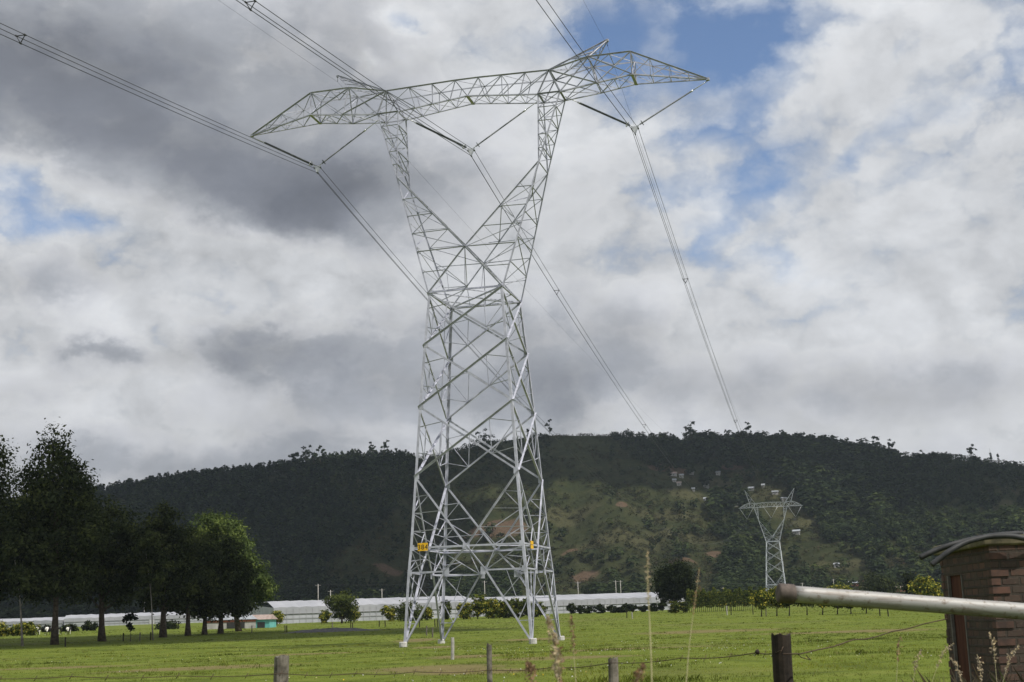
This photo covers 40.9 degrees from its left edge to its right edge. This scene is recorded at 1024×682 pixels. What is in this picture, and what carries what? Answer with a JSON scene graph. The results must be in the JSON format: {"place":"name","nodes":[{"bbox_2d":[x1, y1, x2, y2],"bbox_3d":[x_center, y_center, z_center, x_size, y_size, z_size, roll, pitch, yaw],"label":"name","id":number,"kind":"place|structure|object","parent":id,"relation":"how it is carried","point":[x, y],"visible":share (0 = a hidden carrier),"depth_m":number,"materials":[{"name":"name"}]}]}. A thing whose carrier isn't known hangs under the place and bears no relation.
{"place":"outdoors","nodes":[
{"label":"outdoors","id":0,"kind":"place"},
{"bbox_2d":[0,604,950,681],"bbox_3d":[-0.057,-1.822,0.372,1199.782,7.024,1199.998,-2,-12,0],"label":"field","id":1,"kind":"structure","parent":0,"point":[590,655],"depth_m":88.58,"materials":[{"name":"green plant"}]},
{"bbox_2d":[0,621,10,636],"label":"flowering shrub","id":2,"kind":"object","parent":1,"relation":"on","point":[3,629],"visible":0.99,"depth_m":245.01,"materials":[{"name":"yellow plant"}]},
{"bbox_2d":[0,435,27,604],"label":"gum tree","id":3,"kind":"object","parent":1,"relation":"on","point":[6,497],"visible":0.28,"depth_m":167.00,"materials":[{"name":"green plant"}]},
{"bbox_2d":[7,621,28,635],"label":"flowering shrub","id":4,"kind":"object","parent":1,"relation":"on","point":[14,630],"visible":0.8,"depth_m":244.58,"materials":[{"name":"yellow plant"}]},
{"bbox_2d":[0,509,55,645],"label":"gum tree","id":5,"kind":"object","parent":1,"relation":"on","point":[11,550],"visible":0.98,"depth_m":157.54,"materials":[{"name":"green plant"}]},
{"bbox_2d":[19,620,41,635],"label":"flowering shrub","id":6,"kind":"object","parent":1,"relation":"on","point":[30,626],"visible":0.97,"depth_m":244.58,"materials":[{"name":"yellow plant"}]},
{"bbox_2d":[0,617,64,628],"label":"greenhouse","id":7,"kind":"object","parent":1,"relation":"on","point":[43,621],"visible":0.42,"depth_m":419.75,"materials":[{"name":"white plastic"}]},
{"bbox_2d":[0,418,124,644],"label":"gum tree","id":8,"kind":"object","parent":1,"relation":"on","point":[55,509],"visible":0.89,"depth_m":160.03,"materials":[{"name":"green plant"}]},
{"bbox_2d":[61,623,78,631],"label":"shrub","id":9,"kind":"object","parent":1,"relation":"on","point":[74,626],"visible":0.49,"depth_m":293.70,"materials":[{"name":"green plant"}]},
{"bbox_2d":[80,620,97,630],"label":"shrub","id":10,"kind":"object","parent":1,"relation":"on","point":[88,625],"visible":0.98,"depth_m":293.84,"materials":[{"name":"green plant"}]},
{"bbox_2d":[60,494,162,641],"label":"gum tree","id":11,"kind":"object","parent":1,"relation":"on","point":[116,560],"visible":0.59,"depth_m":172.56,"materials":[{"name":"green plant"}]},
{"bbox_2d":[122,611,138,640],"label":"young tree","id":12,"kind":"object","parent":1,"relation":"on","point":[130,617],"visible":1,"depth_m":166.50,"materials":[{"name":"green plant"}]},
{"bbox_2d":[64,611,202,626],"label":"greenhouse","id":13,"kind":"object","parent":1,"relation":"on","point":[111,619],"visible":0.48,"depth_m":417.66,"materials":[{"name":"white plastic"}]},
{"bbox_2d":[130,517,169,639],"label":"gum tree","id":14,"kind":"object","parent":1,"relation":"on","point":[149,544],"visible":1,"depth_m":169.37,"materials":[{"name":"green plant"}]},
{"bbox_2d":[154,619,181,629],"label":"shrub","id":15,"kind":"object","parent":1,"relation":"on","point":[170,624],"visible":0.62,"depth_m":278.65,"materials":[{"name":"green plant"}]},
{"bbox_2d":[134,499,204,637],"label":"gum tree","id":16,"kind":"object","parent":1,"relation":"on","point":[169,531],"visible":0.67,"depth_m":187.30,"materials":[{"name":"green plant"}]},
{"bbox_2d":[166,523,223,635],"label":"gum tree","id":17,"kind":"object","parent":1,"relation":"on","point":[203,576],"visible":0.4,"depth_m":192.42,"materials":[{"name":"green plant"}]},
{"bbox_2d":[182,530,238,634],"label":"gum tree","id":18,"kind":"object","parent":1,"relation":"on","point":[205,611],"visible":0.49,"depth_m":195.87,"materials":[{"name":"green plant"}]},
{"bbox_2d":[201,613,256,628],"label":"shed","id":19,"kind":"structure","parent":1,"relation":"on","point":[249,622],"depth_m":254.10,"materials":[{"name":"metal"}]},
{"bbox_2d":[201,530,263,633],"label":"gum tree","id":20,"kind":"object","parent":1,"relation":"on","point":[237,606],"visible":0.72,"depth_m":199.43,"materials":[{"name":"green plant"}]},
{"bbox_2d":[186,509,279,631],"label":"light tree","id":21,"kind":"object","parent":1,"relation":"on","point":[215,522],"visible":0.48,"depth_m":218.94,"materials":[{"name":"green plant"}]},
{"bbox_2d":[253,614,276,627],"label":"shed","id":22,"kind":"structure","parent":1,"relation":"on","point":[266,621],"depth_m":254.98,"materials":[{"name":"paint"}]},
{"bbox_2d":[271,610,285,624],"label":"flowering shrub","id":23,"kind":"object","parent":1,"relation":"on","point":[278,615],"visible":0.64,"depth_m":289.60,"materials":[{"name":"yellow plant"}]},
{"bbox_2d":[273,655,288,681],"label":"fence post","id":24,"kind":"object","parent":1,"relation":"on","point":[281,662],"visible":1,"depth_m":15.04,"materials":[{"name":"grey wood"}]},
{"bbox_2d":[318,610,331,622],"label":"flowering shrub","id":25,"kind":"object","parent":1,"relation":"on","point":[324,616],"visible":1,"depth_m":293.94,"materials":[{"name":"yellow plant"}]},
{"bbox_2d":[287,628,377,632],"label":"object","id":26,"kind":"object","parent":1,"relation":"on","point":[329,630],"visible":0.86,"depth_m":186.48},
{"bbox_2d":[322,588,359,622],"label":"round topped tree","id":27,"kind":"object","parent":1,"relation":"on","point":[339,604],"visible":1,"depth_m":286.08,"materials":[{"name":"green plant"}]},
{"bbox_2d":[345,606,362,621],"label":"flowering shrub","id":28,"kind":"object","parent":1,"relation":"on","point":[358,614],"visible":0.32,"depth_m":293.95,"materials":[{"name":"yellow plant"}]},
{"bbox_2d":[249,596,473,623],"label":"greenhouse","id":29,"kind":"object","parent":1,"relation":"on","point":[301,611],"visible":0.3,"depth_m":320.16,"materials":[{"name":"white plastic"}]},
{"bbox_2d":[379,605,395,620],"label":"flowering shrub","id":30,"kind":"object","parent":1,"relation":"on","point":[388,615],"visible":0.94,"depth_m":293.71,"materials":[{"name":"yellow plant"}]},
{"bbox_2d":[389,600,428,620],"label":"olive tree","id":31,"kind":"object","parent":1,"relation":"on","point":[400,610],"visible":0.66,"depth_m":286.16,"materials":[{"name":"green plant"}]},
{"bbox_2d":[421,605,433,619],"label":"flowering shrub","id":32,"kind":"object","parent":1,"relation":"on","point":[428,610],"visible":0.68,"depth_m":289.79,"materials":[{"name":"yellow plant"}]},
{"bbox_2d":[439,600,451,618],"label":"flowering shrub","id":33,"kind":"object","parent":1,"relation":"on","point":[448,607],"visible":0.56,"depth_m":294.12,"materials":[{"name":"green plant"}]},
{"bbox_2d":[451,637,453,659],"bbox_3d":[-2.612,13.784,60.485,0.174,1.460,0.147,-2,-12,0],"label":"marker stake","id":34,"kind":"object","parent":1,"relation":"on","point":[452,648],"visible":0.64,"depth_m":60.47,"materials":[{"name":"plastic"}]},
{"bbox_2d":[456,602,475,618],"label":"flowering shrub","id":35,"kind":"object","parent":1,"relation":"on","point":[466,611],"visible":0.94,"depth_m":281.96,"materials":[{"name":"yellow plant"}]},
{"bbox_2d":[15,638,931,681],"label":"wildflowers","id":36,"kind":"object","parent":1,"relation":"on","point":[523,652],"visible":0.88,"depth_m":58.81,"materials":[{"name":"plant"}]},
{"bbox_2d":[470,592,487,618],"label":"flowering shrub","id":37,"kind":"object","parent":1,"relation":"on","point":[479,602],"visible":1,"depth_m":282.25,"materials":[{"name":"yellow plant"}]},
{"bbox_2d":[250,39,709,646],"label":"transmission tower","id":38,"kind":"structure","parent":1,"relation":"on","point":[520,545],"depth_m":111.82,"materials":[{"name":"metal"}]},
{"bbox_2d":[252,120,378,173],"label":"insulator set","id":39,"kind":"object","parent":38,"relation":"hanging from","point":[316,168],"visible":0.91,"depth_m":117.74,"materials":[{"name":"rubber"}]},
{"bbox_2d":[0,34,741,544],"bbox_3d":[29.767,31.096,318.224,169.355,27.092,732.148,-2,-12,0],"label":"conductor wire","id":40,"kind":"object","parent":39,"relation":"hanging from","point":[282,158],"visible":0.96,"depth_m":111.58,"materials":[{"name":"metal"}]},
{"bbox_2d":[0,28,744,543],"bbox_3d":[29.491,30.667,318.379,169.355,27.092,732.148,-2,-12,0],"label":"conductor wire","id":41,"kind":"object","parent":39,"relation":"hanging from","point":[348,208],"visible":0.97,"depth_m":110.95,"materials":[{"name":"metal"}]},
{"bbox_2d":[0,23,747,543],"bbox_3d":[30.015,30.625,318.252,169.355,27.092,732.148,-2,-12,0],"label":"conductor wire","id":42,"kind":"object","parent":39,"relation":"hanging from","point":[306,161],"visible":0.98,"depth_m":107.54,"materials":[{"name":"metal"}]},
{"bbox_2d":[220,1,713,473],"bbox_3d":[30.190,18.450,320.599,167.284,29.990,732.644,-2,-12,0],"label":"ground wire","id":43,"kind":"object","parent":38,"relation":"attached to","point":[425,179],"visible":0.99,"depth_m":137.72,"materials":[{"name":"metal"}]},
{"bbox_2d":[403,99,539,156],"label":"insulator set","id":44,"kind":"object","parent":38,"relation":"hanging from","point":[470,151],"visible":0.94,"depth_m":114.50,"materials":[{"name":"rubber"}]},
{"bbox_2d":[236,0,769,535],"bbox_3d":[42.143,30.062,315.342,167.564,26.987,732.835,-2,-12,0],"label":"conductor wire","id":45,"kind":"object","parent":44,"relation":"hanging from","point":[476,164],"visible":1,"depth_m":105.80,"materials":[{"name":"metal"}]},
{"bbox_2d":[242,0,770,533],"bbox_3d":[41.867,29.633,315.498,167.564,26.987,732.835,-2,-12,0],"label":"conductor wire","id":46,"kind":"object","parent":44,"relation":"hanging from","point":[426,124],"visible":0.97,"depth_m":93.21,"materials":[{"name":"metal"}]},
{"bbox_2d":[254,0,762,533],"bbox_3d":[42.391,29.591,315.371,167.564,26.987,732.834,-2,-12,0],"label":"conductor wire","id":47,"kind":"object","parent":44,"relation":"hanging from","point":[492,180],"visible":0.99,"depth_m":106.53,"materials":[{"name":"metal"}]},
{"bbox_2d":[565,80,707,134],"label":"insulator set","id":48,"kind":"object","parent":38,"relation":"hanging from","point":[634,128],"visible":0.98,"depth_m":111.31,"materials":[{"name":"rubber"}]},
{"bbox_2d":[536,0,776,515],"bbox_3d":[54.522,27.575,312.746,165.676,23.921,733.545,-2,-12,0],"label":"conductor wire","id":49,"kind":"object","parent":48,"relation":"hanging from","point":[650,179],"visible":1,"depth_m":112.67,"materials":[{"name":"metal"}]},
{"bbox_2d":[543,9,788,525],"bbox_3d":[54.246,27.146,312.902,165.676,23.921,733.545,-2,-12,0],"label":"conductor wire","id":50,"kind":"object","parent":48,"relation":"hanging from","point":[680,272],"visible":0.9,"depth_m":142.19,"materials":[{"name":"metal"}]},
{"bbox_2d":[546,0,789,525],"bbox_3d":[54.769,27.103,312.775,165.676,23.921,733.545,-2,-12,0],"label":"conductor wire","id":51,"kind":"object","parent":48,"relation":"hanging from","point":[658,190],"visible":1,"depth_m":118.10,"materials":[{"name":"metal"}]},
{"bbox_2d":[583,0,793,499],"bbox_3d":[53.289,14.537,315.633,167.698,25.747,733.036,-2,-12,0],"label":"ground wire","id":52,"kind":"object","parent":38,"relation":"attached to","point":[655,188],"visible":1,"depth_m":137.37,"materials":[{"name":"metal"}]},
{"bbox_2d":[486,643,492,681],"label":"fence post","id":53,"kind":"object","parent":1,"relation":"on","point":[489,660],"visible":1,"depth_m":16.06,"materials":[{"name":"grey wood"}]},
{"bbox_2d":[479,598,500,618],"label":"flowering shrub","id":54,"kind":"object","parent":1,"relation":"on","point":[491,610],"visible":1,"depth_m":282.04,"materials":[{"name":"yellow plant"}]},
{"bbox_2d":[492,597,505,617],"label":"flowering shrub","id":55,"kind":"object","parent":1,"relation":"on","point":[498,614],"visible":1,"depth_m":282.07,"materials":[{"name":"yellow plant"}]},
{"bbox_2d":[499,598,516,617],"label":"flowering shrub","id":56,"kind":"object","parent":1,"relation":"on","point":[507,612],"visible":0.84,"depth_m":281.82,"materials":[{"name":"green plant"}]},
{"bbox_2d":[510,597,524,617],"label":"flowering shrub","id":57,"kind":"object","parent":1,"relation":"on","point":[517,607],"visible":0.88,"depth_m":281.92,"materials":[{"name":"green plant"}]},
{"bbox_2d":[520,597,535,616],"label":"flowering shrub","id":58,"kind":"object","parent":1,"relation":"on","point":[525,611],"visible":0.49,"depth_m":281.88,"materials":[{"name":"green plant"}]},
{"bbox_2d":[524,661,536,681],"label":"grass stem","id":59,"kind":"object","parent":1,"relation":"on","point":[528,666],"visible":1,"depth_m":4.67,"materials":[{"name":"plant"}]},
{"bbox_2d":[531,601,547,616],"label":"flowering shrub","id":60,"kind":"object","parent":1,"relation":"on","point":[537,612],"visible":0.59,"depth_m":281.79,"materials":[{"name":"green plant"}]},
{"bbox_2d":[545,615,562,681],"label":"grass stem","id":61,"kind":"object","parent":1,"relation":"on","point":[555,654],"visible":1,"depth_m":4.88,"materials":[{"name":"plant"}]},
{"bbox_2d":[549,634,565,681],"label":"grass stem","id":62,"kind":"object","parent":1,"relation":"on","point":[560,676],"visible":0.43,"depth_m":5.06,"materials":[{"name":"plant"}]},
{"bbox_2d":[566,603,576,613],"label":"flowering shrub","id":63,"kind":"object","parent":1,"relation":"on","point":[571,609],"visible":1,"depth_m":323.10,"materials":[{"name":"green plant"}]},
{"bbox_2d":[569,615,576,680],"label":"grass stem","id":64,"kind":"object","parent":1,"relation":"on","point":[571,623],"visible":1,"depth_m":5.87,"materials":[{"name":"plant"}]},
{"bbox_2d":[468,592,684,616],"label":"greenhouse","id":65,"kind":"object","parent":1,"relation":"on","point":[615,599],"visible":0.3,"depth_m":355.97,"materials":[{"name":"white plastic"}]},
{"bbox_2d":[576,605,587,613],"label":"flowering shrub","id":66,"kind":"object","parent":1,"relation":"on","point":[580,609],"visible":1,"depth_m":323.24,"materials":[{"name":"green plant"}]},
{"bbox_2d":[586,605,599,613],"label":"flowering shrub","id":67,"kind":"object","parent":1,"relation":"on","point":[590,608],"visible":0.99,"depth_m":323.37,"materials":[{"name":"green plant"}]},
{"bbox_2d":[605,605,618,612],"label":"flowering shrub","id":68,"kind":"object","parent":1,"relation":"on","point":[613,610],"visible":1,"depth_m":323.30,"materials":[{"name":"green plant"}]},
{"bbox_2d":[608,657,618,681],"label":"fence post","id":69,"kind":"object","parent":1,"relation":"on","point":[613,674],"visible":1,"depth_m":14.07,"materials":[{"name":"grey wood"}]},
{"bbox_2d":[617,605,627,612],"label":"flowering shrub","id":70,"kind":"object","parent":1,"relation":"on","point":[622,609],"visible":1,"depth_m":322.98,"materials":[{"name":"green plant"}]},
{"bbox_2d":[622,603,636,611],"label":"flowering shrub","id":71,"kind":"object","parent":1,"relation":"on","point":[631,608],"visible":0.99,"depth_m":323.33,"materials":[{"name":"green plant"}]},
{"bbox_2d":[631,662,645,681],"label":"grass stem","id":72,"kind":"object","parent":1,"relation":"on","point":[638,675],"visible":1,"depth_m":4.47,"materials":[{"name":"plant"}]},
{"bbox_2d":[644,550,652,681],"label":"grass stem","id":73,"kind":"object","parent":1,"relation":"on","point":[647,577],"visible":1,"depth_m":4.52,"materials":[{"name":"plant"}]},
{"bbox_2d":[649,603,659,611],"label":"flowering shrub","id":74,"kind":"object","parent":1,"relation":"on","point":[653,607],"visible":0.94,"depth_m":323.48,"materials":[{"name":"green plant"}]},
{"bbox_2d":[648,558,698,603],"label":"dark round tree","id":75,"kind":"object","parent":1,"relation":"on","point":[674,582],"visible":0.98,"depth_m":293.61,"materials":[{"name":"green plant"}]},
{"bbox_2d":[667,600,680,612],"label":"flowering shrub","id":76,"kind":"object","parent":1,"relation":"on","point":[674,606],"visible":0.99,"depth_m":279.31,"materials":[{"name":"green plant"}]},
{"bbox_2d":[678,601,690,612],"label":"flowering shrub","id":77,"kind":"object","parent":1,"relation":"on","point":[684,606],"visible":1,"depth_m":279.14,"materials":[{"name":"green plant"}]},
{"bbox_2d":[686,567,700,681],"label":"grass stem","id":78,"kind":"object","parent":1,"relation":"on","point":[696,595],"visible":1,"depth_m":5.29,"materials":[{"name":"plant"}]},
{"bbox_2d":[686,586,764,612],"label":"hedge","id":79,"kind":"object","parent":1,"relation":"on","point":[725,597],"visible":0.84,"depth_m":283.52,"materials":[{"name":"green plant"}]},
{"bbox_2d":[747,588,773,616],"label":"hedge tree","id":80,"kind":"object","parent":1,"relation":"on","point":[760,600],"visible":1,"depth_m":200.47,"materials":[{"name":"green plant"}]},
{"bbox_2d":[766,586,785,615],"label":"hedge tree","id":81,"kind":"object","parent":1,"relation":"on","point":[774,600],"visible":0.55,"depth_m":200.84,"materials":[{"name":"green plant"}]},
{"bbox_2d":[771,633,793,681],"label":"fence post","id":82,"kind":"object","parent":1,"relation":"on","point":[782,667],"visible":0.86,"depth_m":11.14,"materials":[{"name":"brown wood"}]},
{"bbox_2d":[0,646,783,680],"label":"barbed wire","id":83,"kind":"object","parent":82,"relation":"attached to","point":[410,672],"visible":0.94,"depth_m":14.88,"materials":[{"name":"grey metal"}]},
{"bbox_2d":[783,619,946,659],"bbox_3d":[3.064,2.602,12.020,0.263,0.284,2.874,-12,-15,41],"label":"barbed wire","id":84,"kind":"object","parent":82,"relation":"attached to","point":[799,654],"visible":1,"depth_m":11.98,"materials":[{"name":"grey metal"}]},
{"bbox_2d":[823,580,852,589],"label":"flowering shrub","id":85,"kind":"object","parent":1,"relation":"on","point":[839,586],"visible":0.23,"depth_m":294.65,"materials":[{"name":"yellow plant"}]},
{"bbox_2d":[857,569,901,592],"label":"gum tree","id":86,"kind":"object","parent":1,"relation":"on","point":[882,584],"visible":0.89,"depth_m":411.03,"materials":[{"name":"green plant"}]},
{"bbox_2d":[775,583,1023,619],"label":"pipe barrier","id":87,"kind":"object","parent":1,"relation":"on","point":[789,593],"visible":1,"depth_m":8.49,"materials":[{"name":"metal"}]},
{"bbox_2d":[900,572,914,594],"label":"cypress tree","id":88,"kind":"object","parent":1,"relation":"on","point":[909,579],"visible":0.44,"depth_m":323.99,"materials":[{"name":"green plant"}]},
{"bbox_2d":[907,575,943,596],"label":"flowering shrub","id":89,"kind":"object","parent":1,"relation":"on","point":[921,585],"visible":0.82,"depth_m":244.89,"materials":[{"name":"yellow plant"}]},
{"bbox_2d":[932,533,1023,681],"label":"brick hut","id":90,"kind":"object","parent":1,"relation":"on","point":[991,569],"visible":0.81,"depth_m":13.17,"materials":[{"name":"brick"}]},
{"bbox_2d":[950,575,969,681],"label":"door","id":91,"kind":"structure","parent":90,"relation":"in","point":[960,630],"depth_m":13.99,"materials":[{"name":"brown wood"}]},
{"bbox_2d":[918,531,1023,559],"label":"roof","id":92,"kind":"structure","parent":90,"relation":"on","point":[926,554],"depth_m":13.12,"materials":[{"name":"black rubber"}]},
{"bbox_2d":[930,533,1023,566],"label":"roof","id":93,"kind":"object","parent":90,"relation":"on","point":[944,555],"visible":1,"depth_m":12.91,"materials":[{"name":"grey metal"}]},
{"bbox_2d":[989,632,996,680],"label":"grass stem","id":94,"kind":"object","parent":1,"relation":"on","point":[992,641],"visible":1,"depth_m":9.25,"materials":[{"name":"plant"}]},
{"bbox_2d":[1003,644,1018,680],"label":"grass stem","id":95,"kind":"object","parent":1,"relation":"on","point":[1007,666],"visible":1,"depth_m":9.53,"materials":[{"name":"plant"}]},
{"bbox_2d":[0,0,1023,498],"label":"sky","id":96,"kind":"structure","parent":0,"point":[842,193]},
{"bbox_2d":[62,436,1023,622],"bbox_3d":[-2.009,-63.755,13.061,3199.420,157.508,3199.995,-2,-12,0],"label":"hills","id":97,"kind":"structure","parent":0,"point":[576,489],"depth_m":903.73,"materials":[{"name":"green plant"}]},
{"bbox_2d":[300,446,311,461],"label":"gum tree","id":98,"kind":"object","parent":97,"relation":"on","point":[308,454],"visible":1,"depth_m":1058.13,"materials":[{"name":"green plant"}]},
{"bbox_2d":[469,431,484,449],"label":"bushy tree","id":99,"kind":"object","parent":97,"relation":"on","point":[476,440],"visible":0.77,"depth_m":1074.29,"materials":[{"name":"green plant"}]},
{"bbox_2d":[479,428,494,444],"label":"bushy tree","id":100,"kind":"object","parent":97,"relation":"on","point":[486,441],"visible":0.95,"depth_m":1073.43,"materials":[{"name":"green plant"}]},
{"bbox_2d":[0,428,1023,621],"bbox_3d":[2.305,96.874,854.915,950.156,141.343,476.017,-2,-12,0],"label":"forest","id":101,"kind":"object","parent":97,"relation":"on","point":[807,467],"visible":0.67,"depth_m":916.04,"materials":[{"name":"green plant"}]},
{"bbox_2d":[117,433,1007,599],"bbox_3d":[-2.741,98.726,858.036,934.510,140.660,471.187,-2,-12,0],"label":"scrub","id":102,"kind":"object","parent":97,"relation":"on","point":[767,498],"visible":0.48,"depth_m":882.31,"materials":[{"name":"green plant"}]},
{"bbox_2d":[681,421,694,439],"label":"gum tree","id":103,"kind":"object","parent":97,"relation":"on","point":[688,427],"visible":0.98,"depth_m":1064.60,"materials":[{"name":"green plant"}]},
{"bbox_2d":[738,490,802,590],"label":"transmission tower","id":104,"kind":"structure","parent":97,"relation":"on","point":[771,536],"depth_m":675.42,"materials":[{"name":"metal"}]},
{"bbox_2d":[860,665,1023,681],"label":"dry grass","id":105,"kind":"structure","parent":0,"point":[974,677],"depth_m":10.89,"materials":[{"name":"beige plant"}]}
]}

